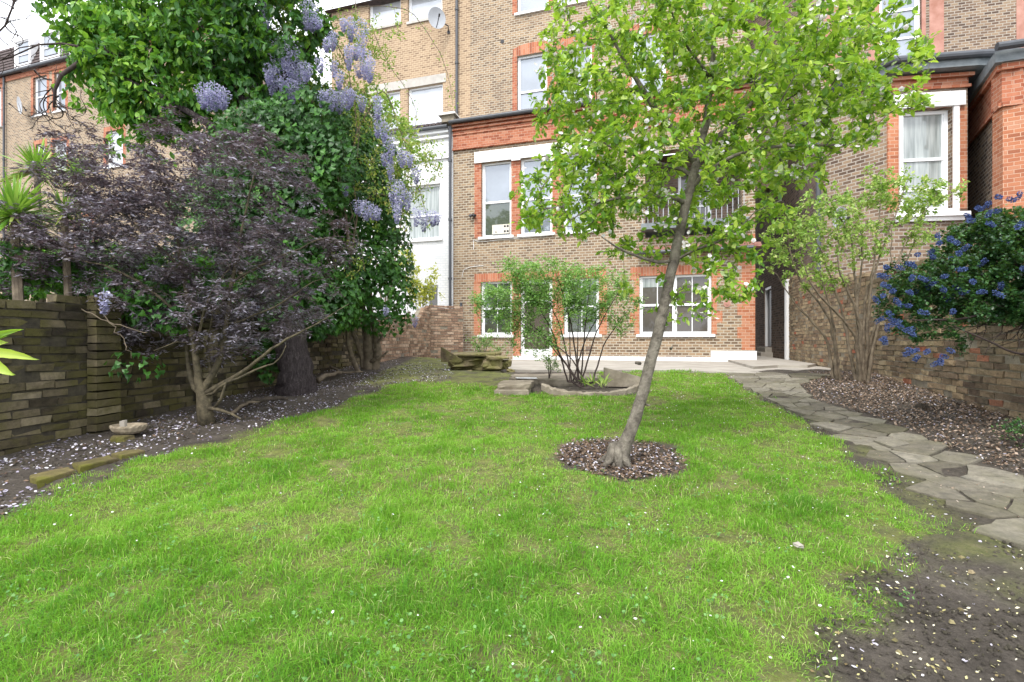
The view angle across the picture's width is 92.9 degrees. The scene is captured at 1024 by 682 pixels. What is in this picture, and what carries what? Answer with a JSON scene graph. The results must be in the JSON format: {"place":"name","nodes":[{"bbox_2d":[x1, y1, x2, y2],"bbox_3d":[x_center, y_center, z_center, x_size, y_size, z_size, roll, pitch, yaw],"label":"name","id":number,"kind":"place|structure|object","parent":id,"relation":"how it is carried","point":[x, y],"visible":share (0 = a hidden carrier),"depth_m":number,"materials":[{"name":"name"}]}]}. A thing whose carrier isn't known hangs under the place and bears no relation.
{"place":"outdoors","nodes":[
{"label":"outdoors","id":0,"kind":"place"},
{"bbox_2d":[0,0,674,155],"label":"sky","id":1,"kind":"structure","parent":0,"point":[21,11],"materials":[{"name":"white"}]},
{"bbox_2d":[0,357,1023,681],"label":"ground","id":2,"kind":"structure","parent":0,"point":[940,545],"depth_m":2.46,"materials":[{"name":"green plant"}]},
{"bbox_2d":[0,329,38,374],"bbox_3d":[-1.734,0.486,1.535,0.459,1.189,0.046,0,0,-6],"label":"broad leaf plant","id":3,"kind":"object","parent":2,"relation":"on","point":[6,353],"visible":1,"depth_m":1.54,"materials":[{"name":"green plant"}]},
{"bbox_2d":[0,138,65,302],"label":"sword leaved palm","id":4,"kind":"object","parent":2,"relation":"on","point":[28,154],"visible":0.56,"depth_m":6.35,"materials":[{"name":"green plant"}]},
{"bbox_2d":[0,169,73,299],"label":"sword leaved palm","id":5,"kind":"object","parent":2,"relation":"on","point":[10,197],"visible":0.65,"depth_m":4.52,"materials":[{"name":"green plant"}]},
{"bbox_2d":[29,467,75,488],"bbox_3d":[-3.186,0.957,3.350,0.203,0.101,0.373,0,0,0],"label":"edging stone","id":6,"kind":"object","parent":2,"relation":"on","point":[40,479],"visible":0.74,"depth_m":3.31,"materials":[{"name":"brown stone"}]},
{"bbox_2d":[32,186,99,295],"bbox_3d":[-4.330,-0.331,4.695,0.582,2.358,0.557,0,0,0],"label":"sword leaved palm","id":7,"kind":"object","parent":2,"relation":"on","point":[66,285],"visible":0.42,"depth_m":4.67,"materials":[{"name":"green plant"}]},
{"bbox_2d":[44,150,108,246],"bbox_3d":[-5.532,-0.865,6.192,0.750,3.200,0.689,0,0,-23],"label":"sword leaved palm","id":8,"kind":"object","parent":2,"relation":"on","point":[66,168],"visible":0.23,"depth_m":6.17,"materials":[{"name":"green plant"}]},
{"bbox_2d":[72,455,118,473],"bbox_3d":[-3.109,0.939,3.620,0.195,0.099,0.351,0,0,12],"label":"edging stone","id":9,"kind":"object","parent":2,"relation":"on","point":[82,466],"visible":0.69,"depth_m":3.57,"materials":[{"name":"brown stone"}]},
{"bbox_2d":[0,0,227,303],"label":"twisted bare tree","id":10,"kind":"object","parent":2,"relation":"on","point":[67,70],"visible":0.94,"depth_m":6.48,"materials":[{"name":"plant"}]},
{"bbox_2d":[110,435,134,442],"bbox_3d":[-3.447,0.865,4.279,0.197,0.069,0.118,0,0,0],"label":"loose brick","id":11,"kind":"object","parent":2,"relation":"on","point":[119,438],"visible":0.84,"depth_m":4.24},
{"bbox_2d":[111,449,144,459],"bbox_3d":[-3.026,0.923,3.846,0.187,0.097,0.185,0,0,28],"label":"edging stone","id":12,"kind":"object","parent":2,"relation":"on","point":[125,454],"visible":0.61,"depth_m":3.81,"materials":[{"name":"beige stone"}]},
{"bbox_2d":[109,420,147,434],"bbox_3d":[-3.493,0.778,4.432,0.297,0.120,0.242,0,0,0],"label":"stone bowl","id":13,"kind":"object","parent":2,"relation":"on","point":[122,427],"visible":1,"depth_m":4.38,"materials":[{"name":"stone"}]},
{"bbox_2d":[0,0,308,301],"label":"brick terrace house","id":14,"kind":"structure","parent":2,"relation":"on","point":[23,84],"depth_m":23.68,"materials":[{"name":"brown brick"}]},
{"bbox_2d":[0,89,1,126],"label":"window","id":15,"kind":"structure","parent":14,"relation":"in","point":[0,89],"depth_m":24.88,"materials":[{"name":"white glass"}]},
{"bbox_2d":[8,97,26,113],"bbox_3d":[-23.876,-11.400,23.675,0.550,0.768,0.883,0,0,-13],"label":"satellite dish","id":16,"kind":"object","parent":14,"relation":"attached to","point":[19,103],"visible":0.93,"depth_m":23.59,"materials":[{"name":"metal"}]},
{"bbox_2d":[17,39,28,65],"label":"window","id":17,"kind":"structure","parent":14,"relation":"in","point":[24,56],"depth_m":24.19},
{"bbox_2d":[31,76,47,117],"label":"window","id":18,"kind":"structure","parent":14,"relation":"in","point":[39,86],"depth_m":23.93,"materials":[{"name":"white glass"}]},
{"bbox_2d":[42,32,57,58],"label":"window","id":19,"kind":"structure","parent":14,"relation":"in","point":[44,39],"depth_m":23.64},
{"bbox_2d":[52,74,65,113],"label":"window","id":20,"kind":"structure","parent":14,"relation":"in","point":[62,85],"depth_m":23.50,"materials":[{"name":"white glass"}]},
{"bbox_2d":[54,141,67,170],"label":"window","id":21,"kind":"structure","parent":14,"relation":"in","point":[63,141],"depth_m":23.51,"materials":[{"name":"white glass"}]},
{"bbox_2d":[103,131,122,168],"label":"window","id":22,"kind":"structure","parent":14,"relation":"in","point":[116,136],"depth_m":22.36,"materials":[{"name":"white glass"}]},
{"bbox_2d":[0,104,367,426],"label":"maple","id":23,"kind":"object","parent":2,"relation":"on","point":[112,204],"visible":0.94,"depth_m":4.76,"materials":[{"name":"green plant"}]},
{"bbox_2d":[30,0,361,395],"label":"ivy clad tree","id":24,"kind":"object","parent":2,"relation":"on","point":[239,36],"visible":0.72,"depth_m":6.55,"materials":[{"name":"green plant"}]},
{"bbox_2d":[0,294,410,455],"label":"garden wall","id":25,"kind":"structure","parent":2,"relation":"on","point":[64,386],"depth_m":4.49,"materials":[{"name":"brick"}]},
{"bbox_2d":[0,241,228,303],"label":"hedge ivy","id":26,"kind":"object","parent":25,"relation":"on","point":[7,263],"visible":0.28,"depth_m":5.53,"materials":[{"name":"green plant"}]},
{"bbox_2d":[60,273,197,383],"bbox_3d":[-3.823,-0.135,4.760,1.334,1.094,0.726,0,0,0],"label":"wall ivy","id":27,"kind":"object","parent":25,"relation":"attached to","point":[143,303],"depth_m":4.71,"materials":[{"name":"green plant"}]},
{"bbox_2d":[239,262,366,384],"bbox_3d":[-3.582,-0.295,7.040,2.817,1.792,1.236,0,0,0],"label":"bank ivy","id":28,"kind":"object","parent":25,"relation":"attached to","point":[320,335],"visible":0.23,"depth_m":7.02,"materials":[{"name":"green plant"}]},
{"bbox_2d":[0,360,447,514],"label":"leaf mould","id":29,"kind":"object","parent":2,"relation":"on","point":[189,426],"visible":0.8,"depth_m":4.88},
{"bbox_2d":[0,358,450,515],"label":"bed crumbs","id":30,"kind":"object","parent":2,"relation":"on","point":[72,460],"visible":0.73,"depth_m":4.72,"materials":[{"name":"soil"}]},
{"bbox_2d":[0,360,457,511],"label":"fallen blossom","id":31,"kind":"object","parent":2,"relation":"on","point":[50,450],"depth_m":4.92,"materials":[{"name":"white plant"}]},
{"bbox_2d":[231,401,265,413],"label":"fallen branch","id":32,"kind":"object","parent":2,"relation":"on","point":[238,408],"visible":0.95,"depth_m":5.42,"materials":[{"name":"wood"}]},
{"bbox_2d":[238,396,288,406],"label":"fallen branch","id":33,"kind":"object","parent":2,"relation":"on","point":[268,398],"visible":0.94,"depth_m":5.73,"materials":[{"name":"wood"}]},
{"bbox_2d":[94,0,457,370],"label":"wisteria","id":34,"kind":"object","parent":2,"relation":"on","point":[362,104],"visible":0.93,"depth_m":6.72,"materials":[{"name":"purple plant"}]},
{"bbox_2d":[191,82,418,369],"bbox_3d":[-3.548,-1.821,8.274,3.672,4.932,2.122,0,0,23],"label":"ivy clad stump","id":35,"kind":"object","parent":2,"relation":"on","point":[384,274],"visible":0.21,"depth_m":8.02,"materials":[{"name":"green plant"}]},
{"bbox_2d":[329,365,362,373],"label":"fallen branch","id":36,"kind":"object","parent":2,"relation":"on","point":[337,369],"visible":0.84,"depth_m":8.21,"materials":[{"name":"brown wood"}]},
{"bbox_2d":[349,89,423,302],"bbox_3d":[-3.286,-3.329,12.497,2.132,6.302,0.834,0,0,0],"label":"sapling","id":37,"kind":"object","parent":2,"relation":"on","point":[386,108],"visible":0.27,"depth_m":12.44,"materials":[{"name":"green plant"}]},
{"bbox_2d":[316,0,469,319],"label":"white house","id":38,"kind":"structure","parent":2,"relation":"on","point":[419,67],"depth_m":16.62,"materials":[{"name":"paint"}]},
{"bbox_2d":[370,91,399,128],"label":"window","id":39,"kind":"structure","parent":38,"relation":"in","point":[396,95],"depth_m":17.32,"materials":[{"name":"white glass"}]},
{"bbox_2d":[370,0,400,27],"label":"window","id":40,"kind":"structure","parent":38,"relation":"in","point":[387,14],"depth_m":17.43,"materials":[{"name":"white glass"}]},
{"bbox_2d":[401,184,442,242],"bbox_3d":[-2.792,-3.988,15.248,1.397,1.774,0.240,0,0,17],"label":"window","id":41,"kind":"structure","parent":38,"relation":"in","point":[433,198],"depth_m":15.31,"materials":[{"name":"white glass"}]},
{"bbox_2d":[409,0,441,20],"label":"window","id":42,"kind":"structure","parent":38,"relation":"in","point":[421,8],"depth_m":17.02,"materials":[{"name":"white glass"}]},
{"bbox_2d":[409,84,442,125],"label":"window","id":43,"kind":"structure","parent":38,"relation":"in","point":[430,98],"depth_m":16.97,"materials":[{"name":"white glass"}]},
{"bbox_2d":[426,285,437,307],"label":"window","id":44,"kind":"structure","parent":38,"relation":"in","point":[434,302],"depth_m":15.23,"materials":[{"name":"white glass"}]},
{"bbox_2d":[428,7,449,33],"bbox_3d":[-2.435,-10.739,16.297,0.465,0.636,0.769,0,0,20],"label":"satellite dish","id":45,"kind":"object","parent":38,"relation":"attached to","point":[436,18],"visible":1,"depth_m":16.19,"materials":[{"name":"metal"}]},
{"bbox_2d":[371,306,430,362],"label":"garden wall","id":46,"kind":"structure","parent":2,"relation":"on","point":[411,341],"depth_m":12.03,"materials":[{"name":"brick"}]},
{"bbox_2d":[394,245,444,309],"bbox_3d":[-2.620,-1.678,13.929,1.507,2.210,0.698,0,0,0],"label":"yellow shrub","id":47,"kind":"object","parent":2,"relation":"on","point":[426,288],"visible":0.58,"depth_m":13.88,"materials":[{"name":"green plant"}]},
{"bbox_2d":[0,399,877,681],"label":"clover","id":48,"kind":"object","parent":2,"relation":"on","point":[460,632],"visible":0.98,"depth_m":1.99,"materials":[{"name":"green plant"}]},
{"bbox_2d":[429,305,462,357],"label":"garden wall","id":49,"kind":"structure","parent":2,"relation":"on","point":[446,327],"depth_m":13.88,"materials":[{"name":"brick"}]},
{"bbox_2d":[5,377,918,674],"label":"lawn petals","id":50,"kind":"object","parent":2,"relation":"on","point":[657,529],"visible":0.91,"depth_m":2.70,"materials":[{"name":"white plant"}]},
{"bbox_2d":[450,356,490,369],"bbox_3d":[-0.661,0.416,9.193,0.980,0.305,0.868,0,0,0],"label":"rock","id":51,"kind":"object","parent":2,"relation":"on","point":[471,362],"visible":0.58,"depth_m":8.93,"materials":[{"name":"brown stone"}]},
{"bbox_2d":[448,360,462,369],"bbox_3d":[-1.010,0.423,9.004,0.310,0.203,0.422,0,0,44],"label":"rock","id":52,"kind":"object","parent":51,"relation":"on","point":[450,364],"visible":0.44,"depth_m":8.87,"materials":[{"name":"brown stone"}]},
{"bbox_2d":[441,347,461,361],"bbox_3d":[-1.102,0.248,8.904,0.403,0.277,0.138,0,0,20],"label":"rock slab","id":53,"kind":"object","parent":52,"relation":"on","point":[445,356],"visible":0.99,"depth_m":8.87,"materials":[{"name":"brown stone"}]},
{"bbox_2d":[449,351,501,355],"bbox_3d":[-0.686,0.236,9.179,0.983,0.084,0.739,0,0,0],"label":"rock slab","id":54,"kind":"object","parent":51,"relation":"on","point":[483,353],"visible":0.81,"depth_m":8.90,"materials":[{"name":"beige stone"}]},
{"bbox_2d":[465,328,509,355],"bbox_3d":[-0.455,0.089,9.399,0.881,0.669,0.435,0,0,0],"label":"shrub","id":55,"kind":"object","parent":51,"relation":"on","point":[478,346],"visible":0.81,"depth_m":9.35,"materials":[{"name":"green plant"}]},
{"bbox_2d":[482,355,508,359],"bbox_3d":[-0.294,0.283,8.974,0.438,0.097,0.531,0,0,-19],"label":"rock slab","id":56,"kind":"object","parent":51,"relation":"on","point":[489,357],"visible":0.81,"depth_m":8.78,"materials":[{"name":"beige stone"}]},
{"bbox_2d":[0,368,976,681],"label":"grass","id":57,"kind":"structure","parent":2,"relation":"on","point":[116,630],"depth_m":2.32,"materials":[{"name":"green plant"}]},
{"bbox_2d":[481,359,502,369],"bbox_3d":[-0.380,0.415,8.891,0.457,0.222,0.337,0,0,-30],"label":"rock","id":58,"kind":"object","parent":2,"relation":"on","point":[493,364],"visible":0.82,"depth_m":8.78,"materials":[{"name":"beige stone"}]},
{"bbox_2d":[498,359,511,370],"bbox_3d":[-0.168,0.432,8.998,0.350,0.233,0.288,0,0,18],"label":"rock","id":59,"kind":"object","parent":2,"relation":"on","point":[507,363],"visible":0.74,"depth_m":8.92,"materials":[{"name":"beige stone"}]},
{"bbox_2d":[494,387,532,395],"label":"step slab","id":60,"kind":"structure","parent":2,"relation":"on","point":[507,392],"depth_m":6.43,"materials":[{"name":"stone"}]},
{"bbox_2d":[498,380,534,388],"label":"step slab","id":61,"kind":"structure","parent":60,"relation":"on","point":[516,384],"depth_m":6.52,"materials":[{"name":"stone"}]},
{"bbox_2d":[541,350,560,378],"bbox_3d":[0.587,0.354,7.267,0.352,0.448,0.336,0,0,0],"label":"shrub","id":62,"kind":"object","parent":2,"relation":"on","point":[548,360],"visible":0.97,"depth_m":7.30,"materials":[{"name":"green plant"}]},
{"bbox_2d":[509,373,599,386],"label":"broken slab","id":63,"kind":"structure","parent":2,"relation":"on","point":[558,379],"depth_m":7.39,"materials":[{"name":"stone"}]},
{"bbox_2d":[516,377,536,378],"bbox_3d":[0.215,0.554,7.305,0.358,0.017,0.143,0,0,11],"label":"marble offcut","id":64,"kind":"object","parent":63,"relation":"on","point":[527,377],"visible":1,"depth_m":7.28,"materials":[{"name":"white stone"}]},
{"bbox_2d":[540,383,638,395],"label":"planter kerb","id":65,"kind":"structure","parent":2,"relation":"on","point":[581,391],"depth_m":6.55,"materials":[{"name":"stone"}]},
{"bbox_2d":[467,251,648,387],"bbox_3d":[0.619,-0.288,6.740,2.572,1.874,1.162,0,0,0],"label":"feathery shrub","id":66,"kind":"object","parent":65,"relation":"on","point":[566,285],"visible":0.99,"depth_m":6.67,"materials":[{"name":"green plant"}]},
{"bbox_2d":[578,372,612,386],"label":"strap leaf plant","id":67,"kind":"object","parent":65,"relation":"on","point":[601,380],"visible":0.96,"depth_m":6.66,"materials":[{"name":"green plant"}]},
{"bbox_2d":[604,367,640,386],"bbox_3d":[1.600,0.515,6.985,0.560,0.271,0.162,0,0,12],"label":"broken slab","id":68,"kind":"object","parent":65,"relation":"on","point":[621,379],"depth_m":6.93,"materials":[{"name":"stone"}]},
{"bbox_2d":[554,436,689,479],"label":"bark mulch","id":69,"kind":"object","parent":2,"relation":"on","point":[635,450],"visible":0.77,"depth_m":3.75,"materials":[{"name":"brown wood"}]},
{"bbox_2d":[557,436,685,476],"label":"fallen petals","id":70,"kind":"object","parent":69,"relation":"on","point":[630,454],"visible":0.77,"depth_m":3.77,"materials":[{"name":"plant"}]},
{"bbox_2d":[509,0,940,470],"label":"apple tree","id":71,"kind":"object","parent":2,"relation":"on","point":[811,59],"visible":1,"depth_m":3.50,"materials":[{"name":"green plant"}]},
{"bbox_2d":[635,392,925,662],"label":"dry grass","id":72,"kind":"structure","parent":2,"relation":"on","point":[859,565],"depth_m":2.19,"materials":[{"name":"beige plant"}]},
{"bbox_2d":[617,478,974,654],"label":"stones","id":73,"kind":"object","parent":2,"relation":"on","point":[941,585],"visible":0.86,"depth_m":1.92,"materials":[{"name":"grey stone"}]},
{"bbox_2d":[793,541,803,547],"bbox_3d":[1.378,0.982,2.339,0.042,0.018,0.034,6,9,-23],"label":"white chip","id":74,"kind":"object","parent":2,"relation":"on","point":[798,544],"visible":1,"depth_m":2.33,"materials":[{"name":"stone"}]},
{"bbox_2d":[607,387,1014,675],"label":"corner petals","id":75,"kind":"object","parent":2,"relation":"on","point":[835,658],"visible":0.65,"depth_m":2.08,"materials":[{"name":"white plant"}]},
{"bbox_2d":[614,393,1023,681],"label":"soil crumbs","id":76,"kind":"object","parent":2,"relation":"on","point":[955,612],"visible":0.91,"depth_m":1.87,"materials":[{"name":"brown soil"}]},
{"bbox_2d":[615,390,1022,680],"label":"bud scales","id":77,"kind":"object","parent":2,"relation":"on","point":[927,664],"visible":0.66,"depth_m":1.78,"materials":[{"name":"plant"}]},
{"bbox_2d":[759,162,969,382],"bbox_3d":[4.941,-0.890,6.900,2.777,3.256,1.040,0,0,0],"label":"multi stem shrub","id":78,"kind":"object","parent":2,"relation":"on","point":[862,371],"visible":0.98,"depth_m":6.84,"materials":[{"name":"green plant"}]},
{"bbox_2d":[745,0,1023,358],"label":"brick house","id":79,"kind":"structure","parent":2,"relation":"on","point":[930,142],"depth_m":10.50,"materials":[{"name":"brick"}]},
{"bbox_2d":[765,286,770,346],"bbox_3d":[8.626,-0.814,16.267,0.100,1.998,1.076,0,0,17],"label":"side door","id":80,"kind":"structure","parent":79,"relation":"in","point":[767,290],"depth_m":16.57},
{"bbox_2d":[832,207,850,227],"bbox_3d":[6.689,-2.459,9.933,0.309,0.457,1.167,0,0,31],"label":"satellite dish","id":81,"kind":"object","parent":79,"relation":"attached to","point":[844,208],"visible":0.15,"depth_m":9.55,"materials":[{"name":"metal"}]},
{"bbox_2d":[879,0,919,60],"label":"window","id":82,"kind":"structure","parent":79,"relation":"in","point":[903,38],"depth_m":14.11,"materials":[{"name":"white glass"}]},
{"bbox_2d":[897,110,958,212],"bbox_3d":[8.456,-3.662,9.963,1.088,2.132,0.260,0,0,8],"label":"window","id":83,"kind":"structure","parent":79,"relation":"in","point":[925,135],"depth_m":10.05,"materials":[{"name":"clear glass"}]},
{"bbox_2d":[787,244,1023,420],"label":"garden wall","id":84,"kind":"structure","parent":2,"relation":"on","point":[993,378],"depth_m":6.39,"materials":[{"name":"brick"}]},
{"bbox_2d":[899,567,922,608],"bbox_3d":[1.533,0.949,1.885,0.076,0.149,0.087,0,0,-37],"label":"weed","id":85,"kind":"object","parent":2,"relation":"on","point":[906,593],"visible":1,"depth_m":1.88,"materials":[{"name":"green plant"}]},
{"bbox_2d":[801,370,1023,476],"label":"wood chip mulch","id":86,"kind":"object","parent":2,"relation":"on","point":[983,414],"visible":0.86,"depth_m":5.12,"materials":[{"name":"brown wood"}]},
{"bbox_2d":[914,403,928,409],"bbox_3d":[4.313,0.701,5.115,0.154,0.098,0.146,0,0,0],"label":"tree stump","id":87,"kind":"object","parent":2,"relation":"on","point":[920,406],"visible":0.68,"depth_m":5.08,"materials":[{"name":"brown wood"}]},
{"bbox_2d":[872,190,1023,366],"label":"blue flowering shrub","id":88,"kind":"object","parent":2,"relation":"on","point":[996,236],"visible":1,"depth_m":3.87,"materials":[{"name":"green plant"}]},
{"bbox_2d":[968,38,1023,243],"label":"brick house","id":89,"kind":"structure","parent":2,"relation":"on","point":[996,128],"depth_m":9.09,"materials":[{"name":"red brick"}]},
{"bbox_2d":[991,414,1023,447],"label":"shrub","id":90,"kind":"object","parent":2,"relation":"on","point":[1017,421],"visible":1,"depth_m":3.76,"materials":[{"name":"green plant"}]},
{"bbox_2d":[438,0,761,361],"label":"brick house","id":91,"kind":"structure","parent":0,"point":[496,148],"depth_m":14.32,"materials":[{"name":"brown brick"}]},
{"bbox_2d":[477,281,514,336],"bbox_3d":[-0.458,-0.942,14.552,1.145,1.668,0.240,0,0,17],"label":"window","id":92,"kind":"structure","parent":91,"relation":"in","point":[485,325],"depth_m":14.65,"materials":[{"name":"white glass"}]},
{"bbox_2d":[478,161,513,239],"bbox_3d":[-0.457,-4.200,14.552,1.105,2.308,0.240,0,0,17],"label":"window","id":93,"kind":"structure","parent":91,"relation":"in","point":[496,177],"depth_m":14.65,"materials":[{"name":"clear glass"}]},
{"bbox_2d":[518,54,546,109],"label":"window","id":94,"kind":"structure","parent":91,"relation":"in","point":[528,81],"depth_m":15.91,"materials":[{"name":"white glass"}]},
{"bbox_2d":[514,0,550,16],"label":"window","id":95,"kind":"structure","parent":91,"relation":"in","point":[525,7],"depth_m":15.84,"materials":[{"name":"white glass"}]},
{"bbox_2d":[517,158,554,236],"bbox_3d":[0.718,-4.200,14.201,1.117,2.308,0.240,0,0,17],"label":"window","id":96,"kind":"structure","parent":91,"relation":"in","point":[530,164],"depth_m":14.28,"materials":[{"name":"white glass"}]},
{"bbox_2d":[521,280,551,355],"bbox_3d":[0.729,-0.671,14.242,0.953,2.208,0.097,0,0,17],"label":"glazed door","id":97,"kind":"structure","parent":91,"relation":"in","point":[537,321],"depth_m":14.25,"materials":[{"name":"white glass"}]},
{"bbox_2d":[557,0,588,6],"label":"window","id":98,"kind":"structure","parent":91,"relation":"in","point":[573,2],"depth_m":15.29,"materials":[{"name":"white glass"}]},
{"bbox_2d":[560,46,591,102],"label":"window","id":99,"kind":"structure","parent":91,"relation":"in","point":[589,47],"depth_m":15.40,"materials":[{"name":"white glass"}]},
{"bbox_2d":[563,152,595,234],"bbox_3d":[1.933,-4.200,13.839,1.105,2.308,0.240,0,0,17],"label":"window","id":100,"kind":"structure","parent":91,"relation":"in","point":[569,229],"depth_m":13.94,"materials":[{"name":"white glass"}]},
{"bbox_2d":[563,278,601,336],"bbox_3d":[1.976,-0.942,13.826,1.158,1.668,0.240,0,0,17],"label":"window","id":101,"kind":"structure","parent":91,"relation":"in","point":[575,327],"depth_m":13.88,"materials":[{"name":"white glass"}]},
{"bbox_2d":[632,34,665,90],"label":"window","id":102,"kind":"structure","parent":91,"relation":"in","point":[650,37],"depth_m":14.82,"materials":[{"name":"white glass"}]},
{"bbox_2d":[636,274,714,336],"bbox_3d":[4.386,-0.942,13.108,2.002,1.668,0.240,0,0,17],"label":"window","id":103,"kind":"structure","parent":91,"relation":"in","point":[647,320],"depth_m":13.14,"materials":[{"name":"clear glass"}]},
{"bbox_2d":[678,170,710,218],"bbox_3d":[5.310,-3.915,14.173,0.898,2.098,0.070,0,0,17],"label":"balcony door","id":104,"kind":"structure","parent":91,"relation":"in","point":[681,180],"depth_m":14.15,"materials":[{"name":"white glass"}]},
{"bbox_2d":[503,359,830,373],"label":"patio","id":105,"kind":"structure","parent":0,"point":[617,365],"depth_m":10.21,"materials":[{"name":"beige stone"}]},
{"bbox_2d":[728,356,815,368],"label":"passage paving","id":106,"kind":"structure","parent":0,"point":[761,362],"depth_m":10.49,"materials":[{"name":"beige stone"}]},
{"bbox_2d":[785,279,789,359],"bbox_3d":[7.186,-0.560,12.700,0.120,2.090,0.120,0,0,0],"label":"gate post","id":107,"kind":"object","parent":106,"relation":"on","point":[786,323],"visible":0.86,"depth_m":12.65,"materials":[{"name":"white paint"}]},
{"bbox_2d":[725,372,1023,549],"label":"path","id":108,"kind":"structure","parent":0,"point":[908,448],"depth_m":3.67,"materials":[{"name":"stone"}]},
{"bbox_2d":[737,373,1022,518],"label":"path debris","id":109,"kind":"object","parent":108,"relation":"on","point":[886,442],"visible":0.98,"depth_m":4.20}
]}

